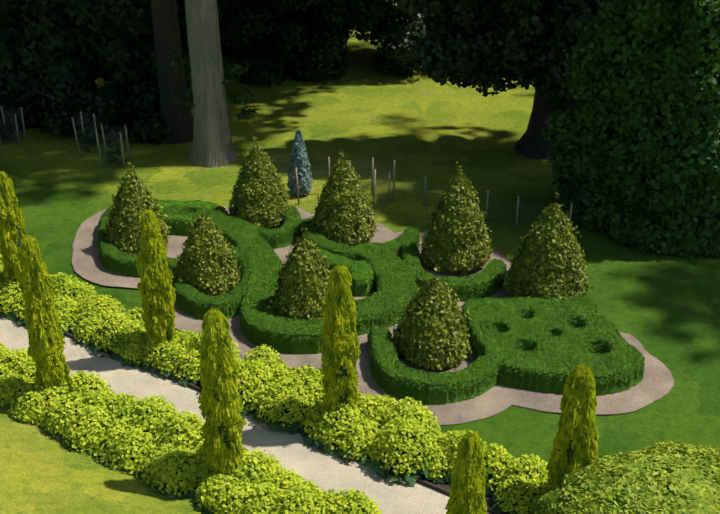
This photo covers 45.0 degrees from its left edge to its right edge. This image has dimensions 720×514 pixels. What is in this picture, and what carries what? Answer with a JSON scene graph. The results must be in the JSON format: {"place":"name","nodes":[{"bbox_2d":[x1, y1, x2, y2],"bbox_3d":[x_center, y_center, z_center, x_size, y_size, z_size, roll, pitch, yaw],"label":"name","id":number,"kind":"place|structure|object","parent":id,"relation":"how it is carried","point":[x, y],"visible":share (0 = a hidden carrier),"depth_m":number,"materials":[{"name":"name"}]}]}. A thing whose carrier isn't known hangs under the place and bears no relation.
{"place":"outdoors","nodes":[
{"label":"outdoors","id":0,"kind":"place"},
{"bbox_2d":[0,111,24,138],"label":"guard","id":1,"kind":"object","parent":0,"point":[9,124],"visible":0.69,"depth_m":24.67,"materials":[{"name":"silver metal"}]},
{"bbox_2d":[75,114,95,157],"bbox_3d":[-7.432,-3.303,23.559,0.600,1.080,0.600,0,25,-1],"label":"guard","id":2,"kind":"object","parent":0,"point":[88,137],"visible":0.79,"depth_m":23.70,"materials":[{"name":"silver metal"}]},
{"bbox_2d":[0,315,490,513],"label":"path","id":3,"kind":"structure","parent":0,"point":[322,470],"depth_m":12.17,"materials":[{"name":"beige gravel"}]},
{"bbox_2d":[67,332,501,507],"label":"border soil","id":4,"kind":"structure","parent":0,"point":[447,486],"depth_m":11.37,"materials":[{"name":"brown soil"}]},
{"bbox_2d":[136,210,176,347],"bbox_3d":[-3.210,0.488,13.645,0.578,2.630,0.552,0,25,-1],"label":"yew","id":5,"kind":"object","parent":4,"relation":"on","point":[154,271],"depth_m":13.43,"materials":[{"name":"green plant"}]},
{"bbox_2d":[319,265,360,419],"bbox_3d":[-0.267,1.307,11.895,0.561,2.623,0.555,0,25,-1],"label":"yew","id":6,"kind":"object","parent":4,"relation":"on","point":[340,341],"depth_m":11.66,"materials":[{"name":"green plant"}]},
{"bbox_2d":[546,364,599,489],"bbox_3d":[2.526,2.253,10.302,0.561,2.256,0.591,0,25,-1],"label":"yew","id":7,"kind":"object","parent":4,"relation":"on","point":[576,424],"depth_m":10.01,"materials":[{"name":"green plant"}]},
{"bbox_2d":[277,151,329,202],"bbox_3d":[-1.449,-1.949,20.952,1.440,0.830,1.440,0,25,-1],"label":"guard","id":8,"kind":"object","parent":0,"point":[303,173],"visible":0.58,"depth_m":21.20,"materials":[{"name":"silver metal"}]},
{"bbox_2d":[0,0,719,513],"bbox_3d":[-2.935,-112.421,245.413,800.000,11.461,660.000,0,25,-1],"label":"ground","id":9,"kind":"structure","parent":0,"point":[362,112],"depth_m":20.68,"materials":[{"name":"green plant"}]},
{"bbox_2d":[4,122,17,140],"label":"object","id":10,"kind":"object","parent":9,"relation":"on","point":[13,133],"depth_m":24.63,"materials":[{"name":"green plant"}]},
{"bbox_2d":[0,171,26,288],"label":"yew","id":11,"kind":"object","parent":9,"relation":"on","point":[9,248],"depth_m":15.20,"materials":[{"name":"green plant"}]},
{"bbox_2d":[0,106,26,145],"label":"wooden stakes","id":12,"kind":"object","parent":9,"relation":"on","point":[16,126],"visible":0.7,"depth_m":24.60,"materials":[{"name":"grey wood"}]},
{"bbox_2d":[17,235,69,393],"bbox_3d":[-4.525,0.986,12.399,0.550,2.780,0.532,0,25,-1],"label":"yew","id":13,"kind":"object","parent":9,"relation":"on","point":[42,351],"depth_m":12.22,"materials":[{"name":"green plant"}]},
{"bbox_2d":[0,93,160,134],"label":"shrubs","id":14,"kind":"object","parent":9,"relation":"on","point":[96,108],"visible":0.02,"depth_m":25.04,"materials":[{"name":"green plant"}]},
{"bbox_2d":[71,112,98,157],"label":"wooden stakes","id":15,"kind":"object","parent":9,"relation":"on","point":[82,131],"visible":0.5,"depth_m":23.43,"materials":[{"name":"grey wood"}]},
{"bbox_2d":[80,131,92,151],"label":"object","id":16,"kind":"object","parent":9,"relation":"on","point":[87,143],"depth_m":23.60,"materials":[{"name":"green plant"}]},
{"bbox_2d":[2,0,185,95],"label":"foliage","id":17,"kind":"object","parent":9,"relation":"on","point":[73,26],"visible":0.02,"depth_m":25.40,"materials":[{"name":"green plant"}]},
{"bbox_2d":[0,87,193,145],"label":"shrub","id":18,"kind":"object","parent":9,"relation":"on","point":[121,115],"visible":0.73,"depth_m":24.75,"materials":[{"name":"green plant"}]},
{"bbox_2d":[0,0,221,128],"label":"tree foliage","id":19,"kind":"object","parent":9,"relation":"on","point":[120,66],"visible":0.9,"depth_m":24.86,"materials":[{"name":"green plant"}]},
{"bbox_2d":[98,128,126,166],"bbox_3d":[-6.458,-2.879,22.828,0.594,0.930,0.594,0,25,-1],"label":"guard","id":20,"kind":"object","parent":9,"relation":"on","point":[111,147],"visible":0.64,"depth_m":22.73,"materials":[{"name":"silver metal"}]},
{"bbox_2d":[95,124,130,168],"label":"wooden stakes","id":21,"kind":"object","parent":9,"relation":"on","point":[97,139],"visible":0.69,"depth_m":22.73,"materials":[{"name":"grey wood"}]},
{"bbox_2d":[106,143,124,163],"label":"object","id":22,"kind":"object","parent":9,"relation":"on","point":[113,157],"depth_m":22.82,"materials":[{"name":"green plant"}]},
{"bbox_2d":[151,0,192,143],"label":"trunk","id":23,"kind":"object","parent":9,"relation":"on","point":[167,41],"visible":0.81,"depth_m":24.14,"materials":[{"name":"brown plant"}]},
{"bbox_2d":[0,358,378,513],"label":"border","id":24,"kind":"object","parent":9,"relation":"on","point":[134,458],"depth_m":11.65,"materials":[{"name":"green plant"}]},
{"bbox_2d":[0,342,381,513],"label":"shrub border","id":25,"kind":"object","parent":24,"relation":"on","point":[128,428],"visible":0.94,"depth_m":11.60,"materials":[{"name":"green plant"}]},
{"bbox_2d":[445,431,486,513],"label":"yew","id":26,"kind":"object","parent":24,"relation":"on","point":[467,490],"visible":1,"depth_m":8.80,"materials":[{"name":"green plant"}]},
{"bbox_2d":[184,0,237,167],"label":"trunk","id":27,"kind":"object","parent":9,"relation":"on","point":[212,145],"visible":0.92,"depth_m":22.34,"materials":[{"name":"grey plant"}]},
{"bbox_2d":[169,49,256,119],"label":"trunk foliage sprays","id":28,"kind":"object","parent":27,"relation":"attached to","point":[244,114],"visible":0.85,"depth_m":22.63,"materials":[{"name":"green plant"}]},
{"bbox_2d":[198,308,246,480],"bbox_3d":[-1.715,1.820,10.769,0.575,2.646,0.567,0,25,-1],"label":"yew","id":29,"kind":"object","parent":9,"relation":"on","point":[215,351],"depth_m":10.54,"materials":[{"name":"green plant"}]},
{"bbox_2d":[0,305,504,513],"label":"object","id":30,"kind":"object","parent":9,"relation":"on","point":[419,480],"depth_m":12.36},
{"bbox_2d":[0,254,550,513],"bbox_3d":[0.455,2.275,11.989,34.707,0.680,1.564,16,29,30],"label":"shrub border","id":31,"kind":"object","parent":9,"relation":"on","point":[362,421],"visible":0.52,"depth_m":12.41,"materials":[{"name":"green plant"}]},
{"bbox_2d":[268,157,329,203],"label":"guard stakes","id":32,"kind":"object","parent":9,"relation":"on","point":[297,178],"visible":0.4,"depth_m":20.39,"materials":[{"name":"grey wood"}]},
{"bbox_2d":[287,130,312,195],"bbox_3d":[-1.452,-2.252,20.750,0.655,1.617,0.658,0,25,-1],"label":"blue conifer","id":33,"kind":"object","parent":9,"relation":"on","point":[299,158],"depth_m":20.65,"materials":[{"name":"blue plant"}]},
{"bbox_2d":[217,0,428,86],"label":"foliage","id":34,"kind":"object","parent":9,"relation":"on","point":[266,35],"visible":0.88,"depth_m":31.08,"materials":[{"name":"green plant"}]},
{"bbox_2d":[350,157,394,209],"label":"guard stakes","id":35,"kind":"object","parent":9,"relation":"on","point":[372,189],"visible":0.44,"depth_m":20.32,"materials":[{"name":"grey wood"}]},
{"bbox_2d":[390,179,532,226],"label":"leaves","id":36,"kind":"object","parent":9,"relation":"on","point":[480,207],"visible":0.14,"depth_m":19.35,"materials":[{"name":"green plant"}]},
{"bbox_2d":[388,173,572,227],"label":"wooden stakes","id":37,"kind":"object","parent":9,"relation":"on","point":[517,208],"visible":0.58,"depth_m":19.31,"materials":[{"name":"grey wood"}]},
{"bbox_2d":[514,0,568,159],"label":"trunk","id":38,"kind":"object","parent":9,"relation":"on","point":[531,143],"visible":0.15,"depth_m":23.54,"materials":[{"name":"brown plant"}]},
{"bbox_2d":[410,0,605,110],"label":"tree foliage","id":39,"kind":"object","parent":38,"relation":"attached to","point":[491,16],"visible":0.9,"depth_m":21.42,"materials":[{"name":"green plant"}]},
{"bbox_2d":[532,440,719,513],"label":"shrub","id":40,"kind":"object","parent":9,"relation":"on","point":[641,484],"depth_m":9.55,"materials":[{"name":"green plant"}]},
{"bbox_2d":[541,0,719,258],"bbox_3d":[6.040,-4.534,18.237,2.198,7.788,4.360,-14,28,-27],"label":"tree","id":41,"kind":"object","parent":9,"relation":"on","point":[572,107],"depth_m":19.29,"materials":[{"name":"green plant"}]},
{"bbox_2d":[71,205,674,424],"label":"parterre gravel","id":42,"kind":"structure","parent":0,"point":[657,382],"depth_m":14.10,"materials":[{"name":"beige gravel"}]},
{"bbox_2d":[102,161,172,253],"bbox_3d":[-4.610,-1.046,17.730,1.415,1.892,1.459,0,25,-1],"label":"holly cone","id":43,"kind":"object","parent":42,"relation":"on","point":[132,200],"visible":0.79,"depth_m":17.46,"materials":[{"name":"green plant"}]},
{"bbox_2d":[172,205,242,296],"bbox_3d":[-2.866,-0.183,16.114,1.340,1.704,1.256,0,25,-1],"label":"holly cone","id":44,"kind":"object","parent":42,"relation":"on","point":[206,264],"visible":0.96,"depth_m":15.89,"materials":[{"name":"green plant"}]},
{"bbox_2d":[224,136,291,228],"bbox_3d":[-2.267,-1.694,19.020,1.515,1.988,1.581,0,25,-1],"label":"holly cone","id":45,"kind":"object","parent":42,"relation":"on","point":[260,196],"visible":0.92,"depth_m":18.73,"materials":[{"name":"green plant"}]},
{"bbox_2d":[267,228,329,320],"bbox_3d":[-0.917,0.297,14.959,1.330,1.809,1.323,0,25,-1],"label":"holly cone","id":46,"kind":"object","parent":42,"relation":"on","point":[301,291],"visible":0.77,"depth_m":14.66,"materials":[{"name":"green plant"}]},
{"bbox_2d":[310,148,377,245],"bbox_3d":[-0.331,-1.300,18.166,1.467,1.989,1.546,0,25,-1],"label":"holly cone","id":47,"kind":"object","parent":42,"relation":"on","point":[344,212],"visible":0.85,"depth_m":17.87,"materials":[{"name":"green plant"}]},
{"bbox_2d":[98,199,644,404],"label":"box hedges","id":48,"kind":"object","parent":42,"relation":"on","point":[547,386],"visible":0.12,"depth_m":14.40,"materials":[{"name":"green plant"}]},
{"bbox_2d":[389,266,474,369],"bbox_3d":[1.163,0.871,14.026,1.406,1.561,1.475,0,25,-1],"label":"holly cone","id":49,"kind":"object","parent":42,"relation":"on","point":[430,330],"visible":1,"depth_m":13.80,"materials":[{"name":"green plant"}]},
{"bbox_2d":[419,161,493,274],"bbox_3d":[1.893,-0.843,17.053,1.528,2.105,1.498,0,25,-1],"label":"holly cone","id":50,"kind":"object","parent":42,"relation":"on","point":[455,238],"visible":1,"depth_m":16.82,"materials":[{"name":"green plant"}]},
{"bbox_2d":[501,192,593,302],"bbox_3d":[3.485,-0.173,15.682,1.683,2.056,1.674,0,25,-1],"label":"holly cone","id":51,"kind":"object","parent":42,"relation":"on","point":[549,255],"visible":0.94,"depth_m":15.41,"materials":[{"name":"green plant"}]},
{"bbox_2d":[352,162,393,208],"bbox_3d":[0.298,-1.718,20.374,1.000,0.900,1.000,0,25,-1],"label":"guard","id":52,"kind":"object","parent":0,"point":[379,182],"visible":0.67,"depth_m":20.70,"materials":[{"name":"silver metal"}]}
]}

